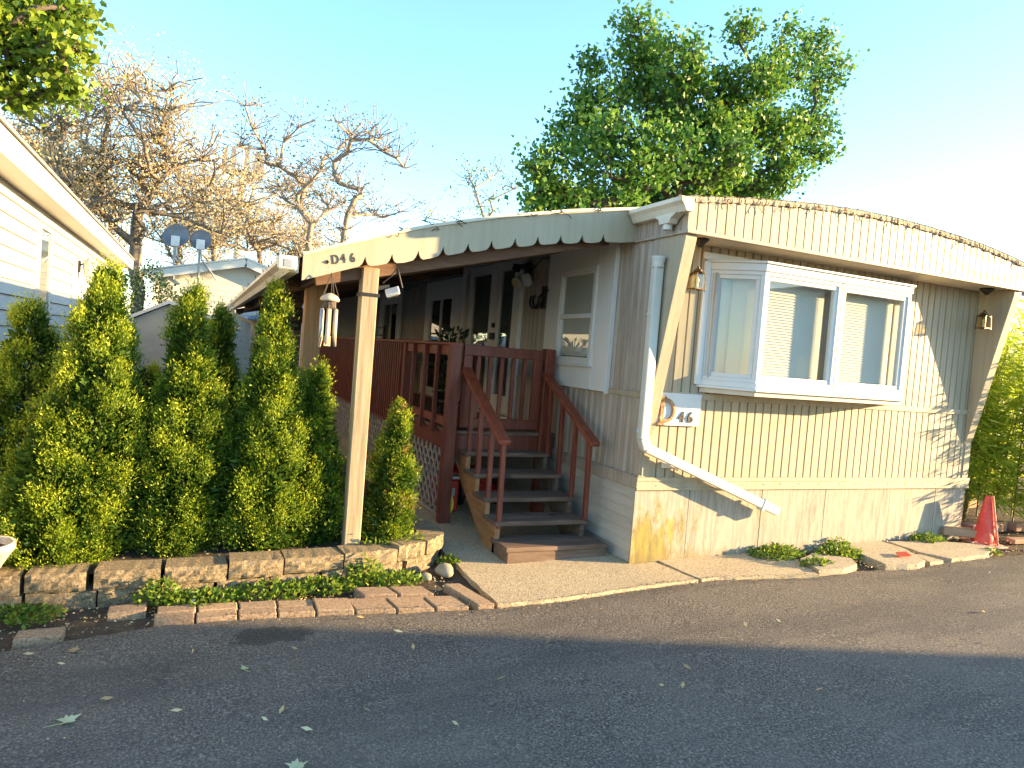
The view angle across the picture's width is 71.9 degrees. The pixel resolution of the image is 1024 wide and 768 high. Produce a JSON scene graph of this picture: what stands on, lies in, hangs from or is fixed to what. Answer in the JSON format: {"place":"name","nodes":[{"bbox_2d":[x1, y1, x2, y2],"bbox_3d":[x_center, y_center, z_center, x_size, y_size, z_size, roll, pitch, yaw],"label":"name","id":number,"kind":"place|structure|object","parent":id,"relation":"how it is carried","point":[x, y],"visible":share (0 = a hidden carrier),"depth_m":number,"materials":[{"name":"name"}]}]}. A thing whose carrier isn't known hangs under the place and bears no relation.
{"place":"outdoors","nodes":[
{"label":"outdoors","id":0,"kind":"place"},
{"bbox_2d":[246,314,258,375],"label":"blue roof shed","id":1,"kind":"structure","parent":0,"point":[254,319],"depth_m":18.69,"materials":[{"name":"metal"}]},
{"bbox_2d":[12,583,493,649],"bbox_3d":[-1.443,1.383,4.347,2.647,0.133,0.507,4,3,-20],"label":"brick edging","id":2,"kind":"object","parent":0,"point":[409,599],"depth_m":4.32,"materials":[{"name":"brick"}]},
{"bbox_2d":[430,469,459,511],"bbox_3d":[-0.668,1.048,6.960,0.200,0.350,0.410,3,3,-24],"label":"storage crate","id":3,"kind":"object","parent":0,"point":[455,487],"visible":0.23,"depth_m":6.82,"materials":[{"name":"red plastic"}]},
{"bbox_2d":[453,456,498,504],"bbox_3d":[-0.497,0.875,7.559,0.572,0.668,1.025,3,3,-24],"label":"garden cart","id":4,"kind":"object","parent":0,"point":[462,496],"visible":0.28,"depth_m":7.27,"materials":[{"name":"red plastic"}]},
{"bbox_2d":[0,555,1023,767],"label":"road","id":5,"kind":"structure","parent":0,"point":[582,688],"depth_m":3.56,"materials":[{"name":"grey asphalt"}]},
{"bbox_2d":[43,714,80,727],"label":"fallen leaf","id":6,"kind":"object","parent":5,"relation":"on","point":[67,719],"visible":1,"depth_m":3.00,"materials":[{"name":"green plant"}]},
{"bbox_2d":[69,646,84,651],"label":"fallen leaf","id":7,"kind":"object","parent":5,"relation":"on","point":[74,649],"visible":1,"depth_m":3.61,"materials":[{"name":"beige plant"}]},
{"bbox_2d":[100,696,112,699],"bbox_3d":[-1.825,1.414,3.179,0.023,0.012,0.060,5,3,20],"label":"leaf fragment","id":8,"kind":"object","parent":5,"relation":"on","point":[107,697],"visible":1,"depth_m":3.18,"materials":[{"name":"beige plant"}]},
{"bbox_2d":[286,758,307,767],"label":"fallen leaf","id":9,"kind":"object","parent":5,"relation":"on","point":[296,763],"visible":1,"depth_m":2.79,"materials":[{"name":"green plant"}]},
{"bbox_2d":[301,726,312,730],"bbox_3d":[-0.885,1.484,3.041,0.054,0.012,0.020,3,3,-24],"label":"leaf fragment","id":10,"kind":"object","parent":5,"relation":"on","point":[306,728],"visible":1,"depth_m":3.04,"materials":[{"name":"green plant"}]},
{"bbox_2d":[0,551,1021,658],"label":"edge debris","id":11,"kind":"object","parent":5,"relation":"on","point":[503,603],"visible":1,"depth_m":4.59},
{"bbox_2d":[9,579,1016,764],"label":"leaf litter","id":12,"kind":"object","parent":5,"relation":"on","point":[512,675],"visible":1,"depth_m":3.66,"materials":[{"name":"green plant"}]},
{"bbox_2d":[0,385,1023,651],"bbox_3d":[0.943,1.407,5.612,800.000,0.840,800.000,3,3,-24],"label":"ground","id":13,"kind":"structure","parent":0,"point":[82,629],"depth_m":4.53,"materials":[{"name":"soil"}]},
{"bbox_2d":[0,601,68,629],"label":"weed clump","id":14,"kind":"object","parent":13,"relation":"on","point":[34,609],"visible":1,"depth_m":3.98,"materials":[{"name":"green plant"}]},
{"bbox_2d":[0,0,125,126],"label":"linden tree","id":15,"kind":"object","parent":13,"relation":"on","point":[32,35],"visible":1,"depth_m":11.50,"materials":[{"name":"green plant"}]},
{"bbox_2d":[0,114,134,471],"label":"neighbour home","id":16,"kind":"object","parent":13,"relation":"on","point":[53,230],"visible":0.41,"depth_m":7.33,"materials":[{"name":"beige plastic"}]},
{"bbox_2d":[33,222,53,342],"bbox_3d":[-5.172,-1.084,7.777,0.045,1.302,0.691,3,3,-24],"label":"window","id":17,"kind":"structure","parent":16,"relation":"in","point":[45,235],"depth_m":7.75,"materials":[{"name":"white plastic"}]},
{"bbox_2d":[70,257,84,322],"bbox_3d":[-6.222,-0.634,10.057,0.025,2.250,0.950,3,3,-24],"label":"door","id":18,"kind":"structure","parent":16,"relation":"in","point":[77,279],"depth_m":9.79,"materials":[{"name":"white plastic"}]},
{"bbox_2d":[77,257,94,277],"bbox_3d":[-5.966,-1.637,9.901,0.205,0.280,0.160,3,3,-24],"label":"wall lamp","id":19,"kind":"object","parent":16,"relation":"attached to","point":[85,264],"visible":0.96,"depth_m":9.86,"materials":[{"name":"white glass"}]},
{"bbox_2d":[1,79,157,265],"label":"sycamore tree","id":20,"kind":"object","parent":13,"relation":"on","point":[26,138],"visible":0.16,"depth_m":26.16,"materials":[{"name":"brown plant"}]},
{"bbox_2d":[0,23,294,313],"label":"sycamore tree","id":21,"kind":"object","parent":13,"relation":"on","point":[147,166],"visible":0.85,"depth_m":21.34,"materials":[{"name":"brown plant"}]},
{"bbox_2d":[122,257,182,314],"bbox_3d":[-8.590,-1.328,16.565,2.198,3.316,1.960,3,3,-24],"label":"bush","id":22,"kind":"object","parent":13,"relation":"on","point":[161,284],"visible":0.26,"depth_m":16.39,"materials":[{"name":"green plant"}]},
{"bbox_2d":[129,574,183,606],"bbox_3d":[-2.138,1.235,4.266,0.308,0.188,0.192,3,3,-24],"label":"weed clump","id":23,"kind":"object","parent":13,"relation":"on","point":[150,595],"visible":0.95,"depth_m":4.24,"materials":[{"name":"green plant"}]},
{"bbox_2d":[129,300,240,398],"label":"garden shed","id":24,"kind":"structure","parent":13,"relation":"on","point":[150,320],"depth_m":12.15,"materials":[{"name":"beige metal"}]},
{"bbox_2d":[120,144,254,280],"bbox_3d":[-17.951,-7.294,38.406,6.267,11.338,7.813,5,2,15],"label":"bare tree","id":25,"kind":"object","parent":13,"relation":"on","point":[167,248],"visible":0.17,"depth_m":37.43,"materials":[{"name":"brown plant"}]},
{"bbox_2d":[4,501,384,577],"bbox_3d":[-2.531,1.095,5.205,3.700,0.112,1.700,3,3,-24],"label":"soil bed","id":26,"kind":"object","parent":13,"relation":"on","point":[133,555],"depth_m":4.78,"materials":[{"name":"brown soil"}]},
{"bbox_2d":[0,288,100,533],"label":"arborvitae","id":27,"kind":"object","parent":26,"relation":"on","point":[21,345],"visible":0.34,"depth_m":4.56,"materials":[{"name":"green plant"}]},
{"bbox_2d":[0,384,123,580],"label":"arborvitae","id":28,"kind":"object","parent":26,"relation":"on","point":[46,415],"visible":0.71,"depth_m":4.28,"materials":[{"name":"green plant"}]},
{"bbox_2d":[0,249,158,576],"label":"arborvitae","id":29,"kind":"object","parent":26,"relation":"on","point":[111,405],"visible":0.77,"depth_m":4.46,"materials":[{"name":"green plant"}]},
{"bbox_2d":[99,349,174,521],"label":"arborvitae","id":30,"kind":"object","parent":26,"relation":"on","point":[152,369],"visible":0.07,"depth_m":5.21,"materials":[{"name":"green plant"}]},
{"bbox_2d":[123,274,240,557],"bbox_3d":[-2.218,0.241,4.821,0.761,2.006,0.863,3,3,-24],"label":"arborvitae","id":31,"kind":"object","parent":26,"relation":"on","point":[175,412],"visible":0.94,"depth_m":4.70,"materials":[{"name":"green plant"}]},
{"bbox_2d":[170,297,256,533],"bbox_3d":[-2.224,0.304,5.350,0.739,1.938,0.753,3,3,-24],"label":"arborvitae","id":32,"kind":"object","parent":26,"relation":"on","point":[221,333],"visible":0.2,"depth_m":5.27,"materials":[{"name":"green plant"}]},
{"bbox_2d":[209,272,330,555],"bbox_3d":[-1.694,0.254,4.997,0.844,2.090,0.836,6,3,25],"label":"arborvitae","id":33,"kind":"object","parent":26,"relation":"on","point":[271,374],"visible":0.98,"depth_m":4.87,"materials":[{"name":"green plant"}]},
{"bbox_2d":[123,543,436,559],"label":"leaf litter","id":34,"kind":"object","parent":26,"relation":"on","point":[218,544],"visible":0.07,"depth_m":4.78,"materials":[{"name":"brown plant"}]},
{"bbox_2d":[269,355,346,547],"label":"arborvitae","id":35,"kind":"object","parent":26,"relation":"on","point":[326,462],"visible":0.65,"depth_m":5.10,"materials":[{"name":"green plant"}]},
{"bbox_2d":[355,528,425,545],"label":"weed clump","id":36,"kind":"object","parent":26,"relation":"on","point":[380,538],"visible":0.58,"depth_m":5.18,"materials":[{"name":"green plant"}]},
{"bbox_2d":[360,395,422,542],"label":"arborvitae","id":37,"kind":"object","parent":26,"relation":"on","point":[393,468],"visible":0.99,"depth_m":5.24,"materials":[{"name":"green plant"}]},
{"bbox_2d":[153,585,242,607],"bbox_3d":[-1.910,1.316,4.342,0.540,0.137,0.310,3,3,-24],"label":"weed clump","id":38,"kind":"object","parent":13,"relation":"on","point":[190,595],"visible":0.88,"depth_m":4.32,"materials":[{"name":"green plant"}]},
{"bbox_2d":[141,257,267,380],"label":"background house","id":39,"kind":"structure","parent":13,"relation":"on","point":[234,276],"depth_m":18.92,"materials":[{"name":"beige plastic"}]},
{"bbox_2d":[162,225,192,279],"bbox_3d":[-8.662,-3.411,18.215,0.818,1.427,0.333,4,2,-9],"label":"satellite dish","id":40,"kind":"object","parent":39,"relation":"attached to","point":[174,236],"visible":1,"depth_m":18.26,"materials":[{"name":"grey metal"}]},
{"bbox_2d":[190,230,217,281],"bbox_3d":[-8.024,-3.326,18.399,0.724,1.391,0.299,3,3,-24],"label":"satellite dish","id":41,"kind":"object","parent":39,"relation":"attached to","point":[200,240],"visible":1,"depth_m":18.39,"materials":[{"name":"grey metal"}]},
{"bbox_2d":[149,136,293,261],"bbox_3d":[-15.134,-6.694,35.782,7.624,10.813,8.008,3,3,-24],"label":"bare tree","id":42,"kind":"object","parent":13,"relation":"on","point":[213,252],"visible":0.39,"depth_m":35.15,"materials":[{"name":"brown plant"}]},
{"bbox_2d":[0,520,443,615],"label":"retaining wall","id":43,"kind":"structure","parent":13,"relation":"on","point":[114,583],"depth_m":4.46,"materials":[{"name":"stone"}]},
{"bbox_2d":[0,535,15,567],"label":"planter pot","id":44,"kind":"object","parent":43,"relation":"on","point":[7,545],"visible":1,"depth_m":3.94,"materials":[{"name":"ceramic"}]},
{"bbox_2d":[0,576,449,638],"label":"leaf litter","id":45,"kind":"object","parent":13,"relation":"on","point":[67,624],"visible":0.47,"depth_m":4.07,"materials":[{"name":"brown plant"}]},
{"bbox_2d":[221,146,264,257],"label":"cell tower","id":46,"kind":"structure","parent":13,"relation":"on","point":[235,151],"depth_m":58.58,"materials":[{"name":"metal"}]},
{"bbox_2d":[222,577,313,601],"bbox_3d":[-1.553,1.313,4.517,0.571,0.134,0.340,3,3,-24],"label":"weed clump","id":47,"kind":"object","parent":13,"relation":"on","point":[276,583],"visible":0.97,"depth_m":4.49,"materials":[{"name":"green plant"}]},
{"bbox_2d":[212,131,326,265],"bbox_3d":[-13.511,-7.324,37.865,9.477,12.138,7.191,6,3,34],"label":"bare tree","id":48,"kind":"object","parent":13,"relation":"on","point":[272,233],"visible":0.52,"depth_m":36.65,"materials":[{"name":"brown plant"}]},
{"bbox_2d":[193,79,373,256],"bbox_3d":[-9.018,-5.866,27.563,6.861,10.806,4.868,4,2,-8],"label":"bare tree","id":49,"kind":"object","parent":13,"relation":"on","point":[299,207],"visible":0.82,"depth_m":27.28,"materials":[{"name":"brown plant"}]},
{"bbox_2d":[232,147,352,261],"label":"bare tree","id":50,"kind":"object","parent":13,"relation":"on","point":[318,232],"visible":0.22,"depth_m":42.67,"materials":[{"name":"brown plant"}]},
{"bbox_2d":[288,573,365,596],"bbox_3d":[-1.232,1.326,4.705,0.535,0.127,0.319,3,3,-24],"label":"weed clump","id":51,"kind":"object","parent":13,"relation":"on","point":[345,583],"visible":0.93,"depth_m":4.66,"materials":[{"name":"green plant"}]},
{"bbox_2d":[342,552,385,581],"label":"weed clump","id":52,"kind":"object","parent":13,"relation":"on","point":[358,571],"visible":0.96,"depth_m":4.84,"materials":[{"name":"green plant"}]},
{"bbox_2d":[298,89,432,246],"bbox_3d":[-5.213,-4.907,24.603,4.612,9.772,4.058,3,3,-24],"label":"bare tree","id":53,"kind":"object","parent":13,"relation":"on","point":[349,210],"visible":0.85,"depth_m":24.05,"materials":[{"name":"brown plant"}]},
{"bbox_2d":[346,568,424,588],"bbox_3d":[-0.875,1.340,4.891,0.587,0.135,0.331,3,3,-24],"label":"weed clump","id":54,"kind":"object","parent":13,"relation":"on","point":[396,574],"visible":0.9,"depth_m":4.87,"materials":[{"name":"green plant"}]},
{"bbox_2d":[421,572,431,580],"bbox_3d":[-0.613,1.377,5.029,0.093,0.054,0.114,3,3,-24],"label":"rock","id":55,"kind":"object","parent":13,"relation":"on","point":[427,576],"visible":0.83,"depth_m":5.00,"materials":[{"name":"grey stone"}]},
{"bbox_2d":[435,563,452,577],"bbox_3d":[-0.488,1.365,5.146,0.140,0.106,0.172,3,3,-24],"label":"rock","id":56,"kind":"object","parent":13,"relation":"on","point":[443,570],"visible":1,"depth_m":5.11,"materials":[{"name":"grey stone"}]},
{"bbox_2d":[436,553,460,564],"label":"weed clump","id":57,"kind":"object","parent":13,"relation":"on","point":[454,561],"visible":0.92,"depth_m":5.36,"materials":[{"name":"green plant"}]},
{"bbox_2d":[413,153,526,221],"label":"bare tree","id":58,"kind":"object","parent":13,"relation":"on","point":[474,191],"visible":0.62,"depth_m":22.62,"materials":[{"name":"brown plant"}]},
{"bbox_2d":[299,195,1023,563],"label":"mobile home","id":59,"kind":"object","parent":13,"relation":"on","point":[833,365],"visible":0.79,"depth_m":6.15,"materials":[{"name":"beige metal"}]},
{"bbox_2d":[323,308,326,335],"bbox_3d":[-4.161,-1.170,15.409,0.180,1.000,0.035,3,3,-24],"label":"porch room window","id":60,"kind":"structure","parent":59,"relation":"in","point":[325,311],"depth_m":15.41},
{"bbox_2d":[381,300,398,341],"bbox_3d":[-2.281,-0.910,13.062,0.068,1.257,1.160,3,3,-24],"label":"window","id":61,"kind":"structure","parent":59,"relation":"in","point":[389,313],"depth_m":13.03,"materials":[{"name":"white plastic"}]},
{"bbox_2d":[225,204,638,544],"bbox_3d":[-2.880,-0.477,10.997,2.792,2.974,12.667,3,3,-24],"label":"porch awning","id":62,"kind":"object","parent":59,"relation":"attached to","point":[362,269],"visible":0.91,"depth_m":5.20,"materials":[{"name":"beige metal"}]},
{"bbox_2d":[287,293,302,330],"bbox_3d":[-2.272,-0.783,7.312,0.274,0.446,0.274,3,3,-24],"label":"hanging basket","id":63,"kind":"object","parent":62,"relation":"hanging from","point":[298,313],"visible":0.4,"depth_m":7.25,"materials":[{"name":"black metal"}]},
{"bbox_2d":[318,272,339,346],"bbox_3d":[-1.234,-0.499,4.763,0.132,0.506,0.130,3,3,-24],"label":"wind chime","id":64,"kind":"object","parent":62,"relation":"hanging from","point":[330,300],"visible":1,"depth_m":4.73,"materials":[{"name":"white metal"}]},
{"bbox_2d":[378,268,402,297],"bbox_3d":[-0.879,-0.728,5.081,0.186,0.237,0.092,4,2,-2],"label":"flood light","id":65,"kind":"object","parent":62,"relation":"attached to","point":[391,292],"visible":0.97,"depth_m":5.08,"materials":[{"name":"white plastic"}]},
{"bbox_2d":[425,293,453,393],"bbox_3d":[-1.082,-0.577,10.330,0.068,1.447,1.160,3,3,-24],"label":"window","id":66,"kind":"structure","parent":59,"relation":"in","point":[440,310],"depth_m":10.52,"materials":[{"name":"white plastic"}]},
{"bbox_2d":[458,258,526,418],"bbox_3d":[-0.332,-0.625,8.619,0.099,1.960,1.960,3,3,-24],"label":"french door","id":67,"kind":"structure","parent":59,"relation":"in","point":[495,307],"depth_m":8.36,"materials":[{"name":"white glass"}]},
{"bbox_2d":[512,262,532,287],"bbox_3d":[0.120,-1.161,7.475,0.207,0.288,0.338,3,3,-24],"label":"security light","id":68,"kind":"object","parent":59,"relation":"attached to","point":[525,279],"visible":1,"depth_m":7.49,"materials":[{"name":"black plastic"}]},
{"bbox_2d":[529,286,548,308],"bbox_3d":[0.260,-0.889,7.288,0.104,0.231,0.432,3,3,-24],"label":"wall hook","id":69,"kind":"object","parent":59,"relation":"attached to","point":[543,301],"depth_m":7.16,"materials":[{"name":"black metal"}]},
{"bbox_2d":[554,265,598,366],"bbox_3d":[0.591,-0.625,6.583,0.066,0.907,0.740,3,3,-24],"label":"window","id":70,"kind":"structure","parent":59,"relation":"in","point":[578,286],"depth_m":6.61,"materials":[{"name":"white plastic"}]},
{"bbox_2d":[656,393,701,426],"bbox_3d":[1.342,0.207,5.660,0.435,0.260,0.039,3,3,-24],"label":"house number sign","id":71,"kind":"object","parent":59,"relation":"attached to","point":[676,409],"visible":0.98,"depth_m":5.66,"materials":[{"name":"white plastic"}]},
{"bbox_2d":[687,238,708,290],"bbox_3d":[1.437,-0.917,5.433,0.124,0.394,0.122,3,3,-24],"label":"lantern","id":72,"kind":"object","parent":59,"relation":"hanging from","point":[700,244],"visible":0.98,"depth_m":5.41,"materials":[{"name":"black metal"}]},
{"bbox_2d":[693,251,916,405],"bbox_3d":[2.684,-0.426,6.086,2.480,1.132,0.378,3,3,-24],"label":"bay window","id":73,"kind":"structure","parent":59,"relation":"in","point":[768,329],"depth_m":5.89,"materials":[{"name":"white plastic"}]},
{"bbox_2d":[974,288,994,329],"bbox_3d":[4.583,-0.727,6.837,0.124,0.394,0.122,3,3,-24],"label":"lantern","id":74,"kind":"object","parent":59,"relation":"hanging from","point":[985,291],"visible":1,"depth_m":6.82,"materials":[{"name":"black metal"}]},
{"bbox_2d":[504,0,869,212],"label":"maple tree","id":75,"kind":"object","parent":13,"relation":"on","point":[728,134],"visible":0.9,"depth_m":17.21,"materials":[{"name":"green plant"}]},
{"bbox_2d":[748,542,806,560],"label":"weed clump","id":76,"kind":"object","parent":13,"relation":"on","point":[785,550],"visible":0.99,"depth_m":6.03,"materials":[{"name":"green plant"}]},
{"bbox_2d":[798,553,835,568],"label":"weed clump","id":77,"kind":"object","parent":13,"relation":"on","point":[822,560],"visible":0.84,"depth_m":5.83,"materials":[{"name":"green plant"}]},
{"bbox_2d":[821,536,850,547],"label":"weed clump","id":78,"kind":"object","parent":13,"relation":"on","point":[829,542],"visible":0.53,"depth_m":6.43,"materials":[{"name":"green plant"}]},
{"bbox_2d":[813,542,863,560],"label":"weed clump","id":79,"kind":"object","parent":13,"relation":"on","point":[844,550],"visible":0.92,"depth_m":6.19,"materials":[{"name":"green plant"}]},
{"bbox_2d":[769,536,1020,569],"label":"leaf litter","id":80,"kind":"object","parent":13,"relation":"on","point":[911,550],"visible":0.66,"depth_m":6.39,"materials":[{"name":"brown plant"}]},
{"bbox_2d":[940,526,976,537],"bbox_3d":[4.483,1.485,7.104,0.351,0.085,0.130,5,2,0],"label":"timber offcut","id":81,"kind":"object","parent":80,"relation":"on","point":[958,531],"visible":0.82,"depth_m":7.04,"materials":[{"name":"grey wood"}]},
{"bbox_2d":[909,530,946,542],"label":"weed clump","id":82,"kind":"object","parent":13,"relation":"on","point":[921,536],"visible":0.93,"depth_m":6.85,"materials":[{"name":"green plant"}]},
{"bbox_2d":[961,521,976,528],"bbox_3d":[4.870,1.519,7.486,0.260,0.085,0.110,2,3,-41],"label":"garden brick","id":83,"kind":"object","parent":13,"relation":"on","point":[970,524],"visible":0.38,"depth_m":7.42,"materials":[{"name":"brown brick"}]},
{"bbox_2d":[963,499,976,507],"bbox_3d":[5.609,1.469,8.663,0.260,0.085,0.110,3,3,-35],"label":"garden brick","id":84,"kind":"object","parent":13,"relation":"on","point":[973,506],"visible":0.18,"depth_m":8.61,"materials":[{"name":"brown brick"}]},
{"bbox_2d":[959,496,1007,548],"bbox_3d":[4.759,1.364,7.069,0.368,0.511,0.321,4,2,-14],"label":"traffic cone","id":85,"kind":"object","parent":13,"relation":"on","point":[985,529],"visible":0.94,"depth_m":7.01,"materials":[{"name":"plastic"}]},
{"bbox_2d":[962,299,1023,521],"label":"bamboo","id":86,"kind":"object","parent":13,"relation":"on","point":[989,448],"visible":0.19,"depth_m":7.86,"materials":[{"name":"plant"}]},
{"bbox_2d":[986,546,1002,555],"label":"weed clump","id":87,"kind":"object","parent":13,"relation":"on","point":[995,551],"visible":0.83,"depth_m":6.64,"materials":[{"name":"green plant"}]},
{"bbox_2d":[994,521,1006,531],"bbox_3d":[5.178,1.531,7.557,0.260,0.085,0.110,3,3,-30],"label":"garden brick","id":88,"kind":"object","parent":13,"relation":"on","point":[1001,527],"visible":0.4,"depth_m":7.53,"materials":[{"name":"brown brick"}]},
{"bbox_2d":[978,292,1023,470],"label":"neighbour home","id":89,"kind":"object","parent":13,"relation":"on","point":[1020,305],"depth_m":12.14,"materials":[{"name":"white"}]},
{"bbox_2d":[984,355,1023,488],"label":"bush","id":90,"kind":"object","parent":13,"relation":"on","point":[1010,425],"depth_m":10.09,"materials":[{"name":"green plant"}]},
{"bbox_2d":[1006,537,1023,543],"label":"edging board","id":91,"kind":"object","parent":13,"relation":"on","point":[1015,539],"visible":1,"depth_m":7.11,"materials":[{"name":"brown wood"}]},
{"bbox_2d":[1007,522,1023,531],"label":"garden brick","id":92,"kind":"object","parent":13,"relation":"on","point":[1016,526],"visible":0.94,"depth_m":7.57,"materials":[{"name":"brown brick"}]},
{"bbox_2d":[0,0,1023,313],"label":"sky","id":93,"kind":"structure","parent":0,"point":[933,121],"materials":[{"name":"blue"}]},
{"bbox_2d":[332,399,697,608],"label":"pavement","id":94,"kind":"structure","parent":0,"point":[486,573],"depth_m":5.34,"materials":[{"name":"concrete"}]},
{"bbox_2d":[318,336,555,523],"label":"wooden deck","id":95,"kind":"structure","parent":94,"relation":"on","point":[393,376],"depth_m":6.76,"materials":[{"name":"brown wood"}]},
{"bbox_2d":[375,325,385,338],"bbox_3d":[-2.091,-0.438,11.747,0.505,1.030,1.500,3,3,-24],"label":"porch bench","id":96,"kind":"object","parent":95,"relation":"on","point":[383,335],"visible":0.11,"depth_m":10.99,"materials":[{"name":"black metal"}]},
{"bbox_2d":[432,329,457,405],"bbox_3d":[-0.889,-0.215,9.062,0.319,0.997,0.316,3,3,-24],"label":"potted plant","id":97,"kind":"object","parent":95,"relation":"on","point":[441,393],"visible":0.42,"depth_m":9.02,"materials":[{"name":"green plant"}]},
{"bbox_2d":[438,325,469,414],"bbox_3d":[-0.643,-0.129,7.531,0.325,0.993,0.329,3,3,-24],"label":"potted plant","id":98,"kind":"object","parent":95,"relation":"on","point":[464,334],"visible":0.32,"depth_m":7.50,"materials":[{"name":"green plant"}]},
{"bbox_2d":[450,496,453,513],"bbox_3d":[-0.596,1.123,6.642,0.048,0.228,0.228,3,3,-24],"label":"hose reel","id":99,"kind":"object","parent":94,"relation":"on","point":[452,503],"visible":0.27,"depth_m":6.55,"materials":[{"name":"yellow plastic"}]},
{"bbox_2d":[458,364,606,563],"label":"staircase","id":100,"kind":"structure","parent":94,"relation":"on","point":[572,540],"depth_m":5.98,"materials":[{"name":"brown wood"}]},
{"bbox_2d":[659,551,817,582],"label":"pavement","id":101,"kind":"structure","parent":0,"point":[733,566],"depth_m":5.67,"materials":[{"name":"concrete"}]},
{"bbox_2d":[800,553,856,576],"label":"pavement","id":102,"kind":"structure","parent":0,"point":[842,565],"depth_m":5.81,"materials":[{"name":"concrete"}]},
{"bbox_2d":[848,541,924,569],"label":"pavement","id":103,"kind":"structure","parent":0,"point":[881,553],"depth_m":6.16,"materials":[{"name":"concrete"}]},
{"bbox_2d":[896,552,910,556],"bbox_3d":[3.427,1.494,6.203,0.170,0.020,0.090,4,2,-16],"label":"plastic scrap","id":104,"kind":"object","parent":103,"relation":"on","point":[899,554],"visible":1,"depth_m":6.18,"materials":[{"name":"red plastic"}]},
{"bbox_2d":[915,554,943,566],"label":"pavement","id":105,"kind":"structure","parent":0,"point":[932,560],"depth_m":6.20,"materials":[{"name":"concrete"}]},
{"bbox_2d":[889,541,993,561],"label":"pavement","id":106,"kind":"structure","parent":0,"point":[951,551],"depth_m":6.56,"materials":[{"name":"concrete"}]}
]}

